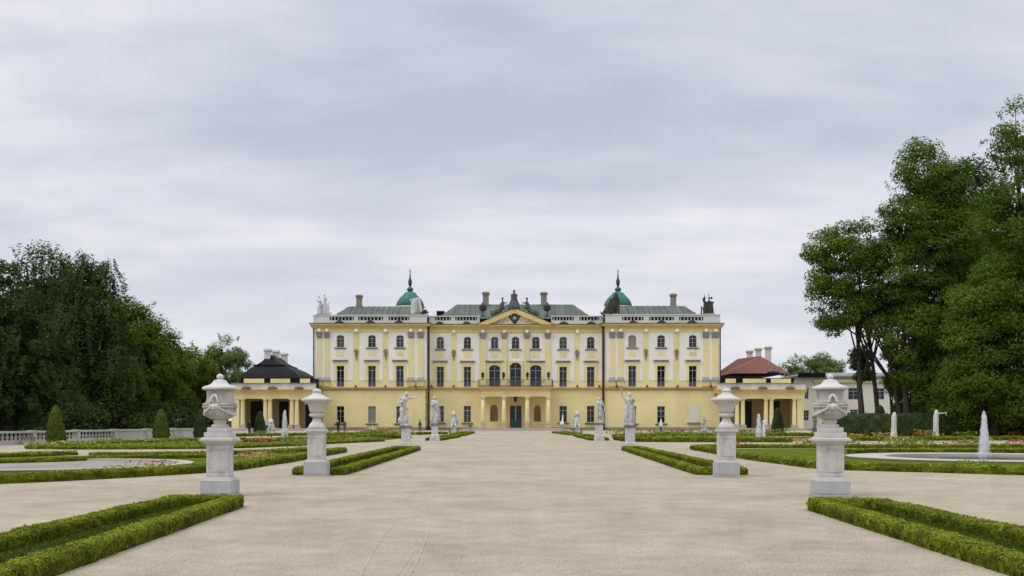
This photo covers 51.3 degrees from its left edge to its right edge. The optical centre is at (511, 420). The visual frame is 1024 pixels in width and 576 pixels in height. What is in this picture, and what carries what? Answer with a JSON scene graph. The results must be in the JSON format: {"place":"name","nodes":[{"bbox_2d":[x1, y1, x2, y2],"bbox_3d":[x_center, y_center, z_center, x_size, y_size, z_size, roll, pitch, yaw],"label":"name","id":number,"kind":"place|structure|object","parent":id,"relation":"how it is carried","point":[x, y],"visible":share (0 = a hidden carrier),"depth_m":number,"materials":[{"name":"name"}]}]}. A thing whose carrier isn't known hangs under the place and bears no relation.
{"place":"outdoors","nodes":[
{"label":"outdoors","id":0,"kind":"place"},
{"bbox_2d":[0,505,191,563],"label":"grass","id":1,"kind":"structure","parent":0,"point":[5,556],"depth_m":13.75,"materials":[{"name":"plant"}]},
{"bbox_2d":[0,421,242,440],"bbox_3d":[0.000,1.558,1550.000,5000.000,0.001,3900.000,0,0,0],"label":"ground","id":2,"kind":"structure","parent":0,"point":[230,423],"depth_m":116.76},
{"bbox_2d":[0,410,50,435],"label":"shrub","id":3,"kind":"object","parent":2,"relation":"on","point":[34,424],"visible":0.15,"depth_m":84.05,"materials":[{"name":"green plant"}]},
{"bbox_2d":[0,258,86,440],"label":"tree","id":4,"kind":"object","parent":2,"relation":"on","point":[23,392],"visible":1,"depth_m":76.86,"materials":[{"name":"green plant"}]},
{"bbox_2d":[2,398,93,438],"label":"shrub","id":5,"kind":"object","parent":2,"relation":"on","point":[65,417],"visible":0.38,"depth_m":89.79,"materials":[{"name":"green plant"}]},
{"bbox_2d":[0,239,113,435],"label":"tree","id":6,"kind":"object","parent":2,"relation":"on","point":[43,287],"visible":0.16,"depth_m":98.59,"materials":[{"name":"green plant"}]},
{"bbox_2d":[45,398,126,437],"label":"shrub","id":7,"kind":"object","parent":2,"relation":"on","point":[96,418],"visible":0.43,"depth_m":91.84,"materials":[{"name":"green plant"}]},
{"bbox_2d":[26,252,148,436],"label":"tree","id":8,"kind":"object","parent":2,"relation":"on","point":[91,306],"visible":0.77,"depth_m":95.67,"materials":[{"name":"green plant"}]},
{"bbox_2d":[75,405,156,434],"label":"shrub","id":9,"kind":"object","parent":2,"relation":"on","point":[134,422],"visible":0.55,"depth_m":96.24,"materials":[{"name":"green plant"}]},
{"bbox_2d":[90,296,187,419],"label":"tree","id":10,"kind":"object","parent":2,"relation":"on","point":[156,373],"visible":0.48,"depth_m":103.15,"materials":[{"name":"green plant"}]},
{"bbox_2d":[126,400,195,428],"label":"shrub","id":11,"kind":"object","parent":2,"relation":"on","point":[170,419],"visible":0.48,"depth_m":100.19,"materials":[{"name":"green plant"}]},
{"bbox_2d":[128,324,200,419],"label":"tree","id":12,"kind":"object","parent":2,"relation":"on","point":[171,395],"visible":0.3,"depth_m":107.19,"materials":[{"name":"green plant"}]},
{"bbox_2d":[158,401,213,427],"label":"shrub","id":13,"kind":"object","parent":2,"relation":"on","point":[195,411],"visible":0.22,"depth_m":105.14,"materials":[{"name":"green plant"}]},
{"bbox_2d":[176,340,218,426],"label":"tree","id":14,"kind":"object","parent":2,"relation":"on","point":[192,353],"visible":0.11,"depth_m":115.62,"materials":[{"name":"green plant"}]},
{"bbox_2d":[177,349,227,418],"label":"tree","id":15,"kind":"object","parent":2,"relation":"on","point":[208,377],"visible":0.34,"depth_m":110.84,"materials":[{"name":"green plant"}]},
{"bbox_2d":[203,333,253,423],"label":"tree","id":16,"kind":"object","parent":2,"relation":"on","point":[230,358],"visible":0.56,"depth_m":193.69,"materials":[{"name":"green plant"}]},
{"bbox_2d":[253,411,265,432],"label":"conical yew","id":17,"kind":"object","parent":2,"relation":"on","point":[259,423],"visible":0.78,"depth_m":107.27,"materials":[{"name":"green plant"}]},
{"bbox_2d":[309,272,724,429],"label":"palace","id":18,"kind":"structure","parent":2,"relation":"on","point":[372,365],"depth_m":166.00,"materials":[{"name":"yellow paint"}]},
{"bbox_2d":[316,294,331,314],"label":"statue group","id":19,"kind":"object","parent":18,"relation":"on","point":[324,308],"visible":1,"depth_m":165.89},
{"bbox_2d":[333,360,347,386],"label":"window","id":20,"kind":"structure","parent":18,"relation":"in","point":[340,369],"depth_m":166.25,"materials":[{"name":"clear glass"}]},
{"bbox_2d":[364,360,378,386],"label":"window","id":21,"kind":"structure","parent":18,"relation":"in","point":[371,369],"depth_m":166.21,"materials":[{"name":"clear glass"}]},
{"bbox_2d":[366,406,377,424],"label":"window","id":22,"kind":"structure","parent":18,"relation":"in","point":[371,409],"depth_m":166.25,"materials":[{"name":"grey glass"}]},
{"bbox_2d":[392,360,407,386],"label":"window","id":23,"kind":"structure","parent":18,"relation":"in","point":[399,369],"depth_m":166.21,"materials":[{"name":"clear glass"}]},
{"bbox_2d":[409,297,422,314],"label":"statue group","id":24,"kind":"object","parent":18,"relation":"on","point":[415,303],"visible":1,"depth_m":165.83},
{"bbox_2d":[433,361,447,386],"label":"window","id":25,"kind":"structure","parent":18,"relation":"in","point":[440,370],"depth_m":168.21,"materials":[{"name":"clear glass"}]},
{"bbox_2d":[460,361,474,386],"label":"window","id":26,"kind":"structure","parent":18,"relation":"in","point":[467,370],"depth_m":168.25,"materials":[{"name":"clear glass"}]},
{"bbox_2d":[485,361,503,385],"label":"window","id":27,"kind":"structure","parent":18,"relation":"in","point":[494,371],"depth_m":168.25,"materials":[{"name":"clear glass"}]},
{"bbox_2d":[508,290,519,309],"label":"roof statue","id":28,"kind":"object","parent":18,"relation":"on","point":[514,303],"visible":1,"depth_m":167.34,"materials":[{"name":"stone"}]},
{"bbox_2d":[510,363,520,385],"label":"window","id":29,"kind":"structure","parent":18,"relation":"in","point":[515,368],"depth_m":168.25,"materials":[{"name":"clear glass"}]},
{"bbox_2d":[510,406,521,427],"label":"door","id":30,"kind":"structure","parent":18,"relation":"in","point":[515,411],"depth_m":168.17,"materials":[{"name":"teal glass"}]},
{"bbox_2d":[526,361,544,385],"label":"window","id":31,"kind":"structure","parent":18,"relation":"in","point":[535,371],"depth_m":168.25,"materials":[{"name":"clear glass"}]},
{"bbox_2d":[556,361,570,386],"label":"window","id":32,"kind":"structure","parent":18,"relation":"in","point":[562,370],"depth_m":168.21,"materials":[{"name":"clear glass"}]},
{"bbox_2d":[583,361,597,386],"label":"window","id":33,"kind":"structure","parent":18,"relation":"in","point":[590,370],"depth_m":168.25,"materials":[{"name":"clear glass"}]},
{"bbox_2d":[600,292,619,316],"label":"statue group","id":34,"kind":"object","parent":18,"relation":"on","point":[612,306],"visible":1,"depth_m":165.77},
{"bbox_2d":[625,360,639,386],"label":"window","id":35,"kind":"structure","parent":18,"relation":"in","point":[631,369],"depth_m":166.25,"materials":[{"name":"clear glass"}]},
{"bbox_2d":[655,406,666,424],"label":"window","id":36,"kind":"structure","parent":18,"relation":"in","point":[660,409],"depth_m":166.25,"materials":[{"name":"clear glass"}]},
{"bbox_2d":[654,360,668,386],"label":"window","id":37,"kind":"structure","parent":18,"relation":"in","point":[660,369],"depth_m":166.21,"materials":[{"name":"clear glass"}]},
{"bbox_2d":[685,360,700,386],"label":"window","id":38,"kind":"structure","parent":18,"relation":"in","point":[692,369],"depth_m":166.25,"materials":[{"name":"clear glass"}]},
{"bbox_2d":[687,406,700,423],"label":"blind window","id":39,"kind":"structure","parent":18,"relation":"in","point":[693,410],"depth_m":165.92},
{"bbox_2d":[701,294,714,313],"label":"statue group","id":40,"kind":"object","parent":18,"relation":"on","point":[707,308],"visible":1,"depth_m":165.90},
{"bbox_2d":[778,351,847,376],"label":"tree","id":41,"kind":"object","parent":2,"relation":"on","point":[823,364],"visible":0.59,"depth_m":248.09,"materials":[{"name":"green plant"}]},
{"bbox_2d":[798,215,907,413],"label":"tree","id":42,"kind":"object","parent":2,"relation":"on","point":[857,306],"visible":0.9,"depth_m":103.10,"materials":[{"name":"green plant"}]},
{"bbox_2d":[847,345,876,413],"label":"tree","id":43,"kind":"object","parent":2,"relation":"on","point":[853,363],"visible":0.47,"depth_m":109.45,"materials":[{"name":"green plant"}]},
{"bbox_2d":[874,136,1000,413],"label":"tree","id":44,"kind":"object","parent":2,"relation":"on","point":[931,219],"visible":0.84,"depth_m":100.57,"materials":[{"name":"green plant"}]},
{"bbox_2d":[913,152,1017,407],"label":"tree","id":45,"kind":"object","parent":2,"relation":"on","point":[980,177],"visible":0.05,"depth_m":106.59,"materials":[{"name":"green plant"}]},
{"bbox_2d":[925,246,1023,436],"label":"tree","id":46,"kind":"object","parent":2,"relation":"on","point":[992,325],"visible":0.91,"depth_m":88.52,"materials":[{"name":"green plant"}]},
{"bbox_2d":[964,94,1023,294],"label":"tree","id":47,"kind":"object","parent":2,"relation":"on","point":[1015,214],"visible":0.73,"depth_m":91.44,"materials":[{"name":"green plant"}]},
{"bbox_2d":[172,451,306,464],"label":"lawn","id":48,"kind":"structure","parent":0,"point":[203,460],"depth_m":43.13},
{"bbox_2d":[235,447,296,460],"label":"flowers","id":49,"kind":"object","parent":48,"relation":"on","point":[263,454],"visible":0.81,"depth_m":39.29,"materials":[{"name":"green plant"}]},
{"bbox_2d":[106,437,399,445],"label":"lawn","id":50,"kind":"structure","parent":0,"point":[243,443],"depth_m":74.17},
{"bbox_2d":[14,440,242,447],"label":"flowers","id":51,"kind":"object","parent":50,"relation":"on","point":[107,443],"visible":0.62,"depth_m":60.63,"materials":[{"name":"green plant"}]},
{"bbox_2d":[248,435,367,442],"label":"flowers","id":52,"kind":"object","parent":50,"relation":"on","point":[332,438],"visible":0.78,"depth_m":70.05,"materials":[{"name":"green plant"}]},
{"bbox_2d":[0,430,1023,575],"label":"gravel path","id":53,"kind":"structure","parent":0,"point":[529,470],"depth_m":17.55,"materials":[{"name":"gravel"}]},
{"bbox_2d":[0,450,77,456],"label":"box hedge","id":54,"kind":"object","parent":53,"relation":"on","point":[37,453],"visible":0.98,"depth_m":45.68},
{"bbox_2d":[45,405,66,443],"bbox_3d":[-26.851,0.314,62.835,1.257,2.487,1.248,0,0,0],"label":"conical yew","id":55,"kind":"object","parent":53,"relation":"on","point":[55,430],"visible":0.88,"depth_m":62.51,"materials":[{"name":"green plant"}]},
{"bbox_2d":[0,428,193,444],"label":"balustrade","id":56,"kind":"object","parent":53,"relation":"on","point":[131,434],"visible":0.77,"depth_m":77.45,"materials":[{"name":"stone"}]},
{"bbox_2d":[0,453,205,463],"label":"box hedge","id":57,"kind":"object","parent":53,"relation":"on","point":[85,458],"visible":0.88,"depth_m":40.83,"materials":[{"name":"plant"}]},
{"bbox_2d":[0,493,243,575],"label":"box hedge","id":58,"kind":"object","parent":53,"relation":"on","point":[62,559],"visible":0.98,"depth_m":13.49,"materials":[{"name":"plant"}]},
{"bbox_2d":[24,437,244,447],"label":"box hedge","id":59,"kind":"object","parent":53,"relation":"on","point":[140,440],"visible":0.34,"depth_m":73.08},
{"bbox_2d":[82,436,202,442],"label":"flowers","id":60,"kind":"object","parent":53,"relation":"on","point":[153,440],"visible":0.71,"depth_m":74.69,"materials":[{"name":"green plant"}]},
{"bbox_2d":[152,409,170,438],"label":"conical yew","id":61,"kind":"object","parent":53,"relation":"on","point":[160,429],"visible":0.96,"depth_m":79.80,"materials":[{"name":"green plant"}]},
{"bbox_2d":[0,447,347,483],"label":"box hedge","id":62,"kind":"object","parent":53,"relation":"on","point":[63,475],"visible":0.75,"depth_m":29.12,"materials":[{"name":"plant"}]},
{"bbox_2d":[89,447,306,455],"bbox_3d":[-12.839,1.455,49.715,3.303,0.328,13.582,0,0,36],"label":"box hedge","id":63,"kind":"object","parent":53,"relation":"on","point":[299,449],"visible":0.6,"depth_m":46.38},
{"bbox_2d":[193,409,207,437],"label":"conical yew","id":64,"kind":"object","parent":53,"relation":"on","point":[200,427],"visible":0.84,"depth_m":88.37,"materials":[{"name":"green plant"}]},
{"bbox_2d":[25,438,384,449],"bbox_3d":[-14.915,1.452,65.413,7.886,0.372,26.689,0,0,38],"label":"box hedge","id":65,"kind":"object","parent":53,"relation":"on","point":[129,446],"visible":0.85,"depth_m":57.15,"materials":[{"name":"plant"}]},
{"bbox_2d":[199,374,239,494],"bbox_3d":[-6.015,0.297,21.978,0.723,2.506,0.812,0,0,0],"label":"garden urn","id":66,"kind":"object","parent":53,"relation":"on","point":[220,439],"visible":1,"depth_m":21.76,"materials":[{"name":"stone"}]},
{"bbox_2d":[231,349,322,430],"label":"pavilion","id":67,"kind":"structure","parent":53,"relation":"on","point":[274,386],"depth_m":161.00,"materials":[{"name":"paint"}]},
{"bbox_2d":[251,401,262,427],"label":"door","id":68,"kind":"structure","parent":67,"relation":"in","point":[256,406],"depth_m":162.44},
{"bbox_2d":[279,401,288,427],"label":"door","id":69,"kind":"structure","parent":67,"relation":"in","point":[283,405],"depth_m":162.44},
{"bbox_2d":[301,389,332,475],"bbox_3d":[-5.444,0.332,29.760,0.863,2.436,0.863,0,0,-26],"label":"garden urn","id":70,"kind":"object","parent":53,"relation":"on","point":[316,462],"visible":1,"depth_m":29.54,"materials":[{"name":"stone"}]},
{"bbox_2d":[243,433,400,441],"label":"box hedge","id":71,"kind":"object","parent":53,"relation":"on","point":[281,438],"visible":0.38,"depth_m":87.61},
{"bbox_2d":[236,431,447,435],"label":"box hedge","id":72,"kind":"object","parent":53,"relation":"on","point":[339,433],"visible":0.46,"depth_m":107.03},
{"bbox_2d":[292,445,420,474],"bbox_3d":[-5.464,1.442,42.813,1.688,0.314,25.505,0,0,0],"label":"box hedge","id":73,"kind":"object","parent":53,"relation":"on","point":[359,465],"visible":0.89,"depth_m":37.84,"materials":[{"name":"plant"}]},
{"bbox_2d":[350,427,420,437],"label":"flowers","id":74,"kind":"object","parent":53,"relation":"on","point":[388,433],"visible":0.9,"depth_m":91.46,"materials":[{"name":"green plant"}]},
{"bbox_2d":[359,478,419,575],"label":"tyre track","id":75,"kind":"structure","parent":53,"relation":"on","point":[373,550],"depth_m":14.19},
{"bbox_2d":[398,392,420,444],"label":"statue","id":76,"kind":"object","parent":53,"relation":"on","point":[403,421],"visible":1,"depth_m":66.19,"materials":[{"name":"white stone"}]},
{"bbox_2d":[408,481,445,575],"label":"tyre track","id":77,"kind":"structure","parent":53,"relation":"on","point":[419,553],"depth_m":13.83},
{"bbox_2d":[430,396,440,440],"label":"statue","id":78,"kind":"object","parent":53,"relation":"on","point":[435,416],"visible":1,"depth_m":80.00,"materials":[{"name":"white stone"}]},
{"bbox_2d":[449,411,458,432],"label":"statue","id":79,"kind":"object","parent":53,"relation":"on","point":[453,428],"visible":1,"depth_m":121.40,"materials":[{"name":"white stone"}]},
{"bbox_2d":[572,411,582,432],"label":"statue","id":80,"kind":"object","parent":53,"relation":"on","point":[576,423],"visible":1,"depth_m":117.41,"materials":[{"name":"white stone"}]},
{"bbox_2d":[594,397,604,440],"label":"statue","id":81,"kind":"object","parent":53,"relation":"on","point":[598,435],"visible":1,"depth_m":80.45,"materials":[{"name":"white stone"}]},
{"bbox_2d":[621,388,636,444],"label":"statue","id":82,"kind":"object","parent":53,"relation":"on","point":[629,418],"visible":1,"depth_m":66.63,"materials":[{"name":"white stone"}]},
{"bbox_2d":[621,446,747,474],"bbox_3d":[5.976,1.437,42.860,1.651,0.316,25.385,0,0,0],"label":"box hedge","id":83,"kind":"object","parent":53,"relation":"on","point":[673,459],"visible":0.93,"depth_m":37.41,"materials":[{"name":"plant"}]},
{"bbox_2d":[606,428,794,434],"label":"flowers","id":84,"kind":"object","parent":53,"relation":"on","point":[690,431],"visible":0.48,"depth_m":105.45,"materials":[{"name":"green plant"}]},
{"bbox_2d":[613,434,792,442],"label":"box hedge","id":85,"kind":"object","parent":53,"relation":"on","point":[620,437],"visible":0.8,"depth_m":75.18,"materials":[{"name":"plant"}]},
{"bbox_2d":[612,432,813,436],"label":"box hedge","id":86,"kind":"object","parent":53,"relation":"on","point":[794,434],"visible":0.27,"depth_m":103.81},
{"bbox_2d":[710,388,742,476],"bbox_3d":[5.906,0.332,29.392,0.861,2.436,0.861,0,0,26],"label":"garden urn","id":87,"kind":"object","parent":53,"relation":"on","point":[726,463],"visible":1,"depth_m":29.17,"materials":[{"name":"stone"}]},
{"bbox_2d":[713,347,806,430],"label":"pavilion","id":88,"kind":"structure","parent":53,"relation":"on","point":[751,385],"depth_m":165.90,"materials":[{"name":"paint"}]},
{"bbox_2d":[745,401,750,427],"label":"door","id":89,"kind":"structure","parent":88,"relation":"in","point":[747,403],"depth_m":167.43,"materials":[{"name":"black wood"}]},
{"bbox_2d":[770,407,783,432],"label":"conical yew","id":90,"kind":"object","parent":53,"relation":"on","point":[777,421],"visible":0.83,"depth_m":115.85,"materials":[{"name":"green plant"}]},
{"bbox_2d":[809,374,851,496],"bbox_3d":[6.521,0.297,21.858,0.727,2.506,0.807,0,0,0],"label":"garden urn","id":91,"kind":"object","parent":53,"relation":"on","point":[829,439],"visible":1,"depth_m":21.64,"materials":[{"name":"stone"}]},
{"bbox_2d":[690,444,1023,474],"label":"box hedge","id":92,"kind":"object","parent":53,"relation":"on","point":[928,468],"visible":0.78,"depth_m":32.24,"materials":[{"name":"plant"}]},
{"bbox_2d":[690,443,1023,447],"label":"box hedge","id":93,"kind":"object","parent":53,"relation":"on","point":[962,445],"visible":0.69,"depth_m":59.70,"materials":[{"name":"plant"}]},
{"bbox_2d":[878,340,914,413],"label":"tree","id":94,"kind":"object","parent":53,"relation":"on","point":[890,390],"visible":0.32,"depth_m":105.81,"materials":[{"name":"green plant"}]},
{"bbox_2d":[806,496,1023,575],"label":"box hedge","id":95,"kind":"object","parent":53,"relation":"on","point":[992,556],"visible":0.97,"depth_m":13.94,"materials":[{"name":"plant"}]},
{"bbox_2d":[836,412,1023,436],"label":"tall hedge","id":96,"kind":"object","parent":53,"relation":"on","point":[907,424],"visible":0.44,"depth_m":94.66,"materials":[{"name":"plant"}]},
{"bbox_2d":[847,429,1022,436],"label":"flowers","id":97,"kind":"object","parent":53,"relation":"on","point":[934,432],"visible":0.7,"depth_m":87.75,"materials":[{"name":"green plant"}]},
{"bbox_2d":[847,435,1023,440],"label":"box hedge","id":98,"kind":"object","parent":53,"relation":"on","point":[933,438],"visible":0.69,"depth_m":81.00,"materials":[{"name":"plant"}]},
{"bbox_2d":[932,410,946,435],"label":"statue","id":99,"kind":"object","parent":53,"relation":"on","point":[936,420],"visible":0.76,"depth_m":87.84,"materials":[{"name":"stone"}]},
{"bbox_2d":[872,437,1023,443],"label":"flowers","id":100,"kind":"object","parent":53,"relation":"on","point":[907,441],"visible":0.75,"depth_m":63.25,"materials":[{"name":"green plant"}]},
{"bbox_2d":[996,224,1023,424],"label":"tree","id":101,"kind":"object","parent":53,"relation":"on","point":[1013,410],"visible":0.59,"depth_m":87.65,"materials":[{"name":"green plant"}]},
{"bbox_2d":[0,0,1023,420],"label":"sky","id":102,"kind":"structure","parent":0,"point":[243,164],"materials":[{"name":"grey"}]},
{"bbox_2d":[766,437,811,440],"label":"lawn","id":103,"kind":"structure","parent":0,"point":[798,438],"depth_m":95.69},
{"bbox_2d":[611,431,789,436],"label":"flowers","id":104,"kind":"object","parent":103,"relation":"on","point":[641,434],"visible":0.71,"depth_m":87.09,"materials":[{"name":"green plant"}]},
{"bbox_2d":[755,414,765,437],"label":"fountain","id":105,"kind":"object","parent":103,"relation":"on","point":[758,429],"visible":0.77,"depth_m":84.90,"materials":[{"name":"liquid"}]},
{"bbox_2d":[781,373,909,429],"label":"building","id":106,"kind":"structure","parent":0,"point":[810,380],"depth_m":178.00,"materials":[{"name":"white"}]},
{"bbox_2d":[736,448,1023,465],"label":"lawn","id":107,"kind":"structure","parent":0,"point":[807,453],"depth_m":49.62,"materials":[{"name":"plant"}]},
{"bbox_2d":[844,459,1008,465],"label":"flowers","id":108,"kind":"object","parent":107,"relation":"on","point":[962,461],"visible":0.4,"depth_m":32.98,"materials":[{"name":"red plant"}]},
{"bbox_2d":[845,411,1023,463],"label":"fountain","id":109,"kind":"object","parent":107,"relation":"on","point":[983,453],"visible":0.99,"depth_m":42.95,"materials":[{"name":"stone"}]},
{"bbox_2d":[847,447,1023,453],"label":"box hedge","id":110,"kind":"object","parent":107,"relation":"on","point":[931,449],"visible":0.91,"depth_m":50.20,"materials":[{"name":"plant"}]},
{"bbox_2d":[884,367,985,414],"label":"tree","id":111,"kind":"object","parent":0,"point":[915,409],"visible":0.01,"depth_m":116.39,"materials":[{"name":"green plant"}]},
{"bbox_2d":[857,507,1023,551],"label":"grass","id":112,"kind":"structure","parent":0,"point":[1010,545],"depth_m":14.19,"materials":[{"name":"plant"}]},
{"label":"lawn","id":113,"kind":"structure","parent":0,"visible":0},
{"bbox_2d":[0,458,193,472],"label":"fountain","id":114,"kind":"object","parent":113,"relation":"on","point":[98,463],"visible":0.59,"depth_m":37.04,"materials":[{"name":"stone"}]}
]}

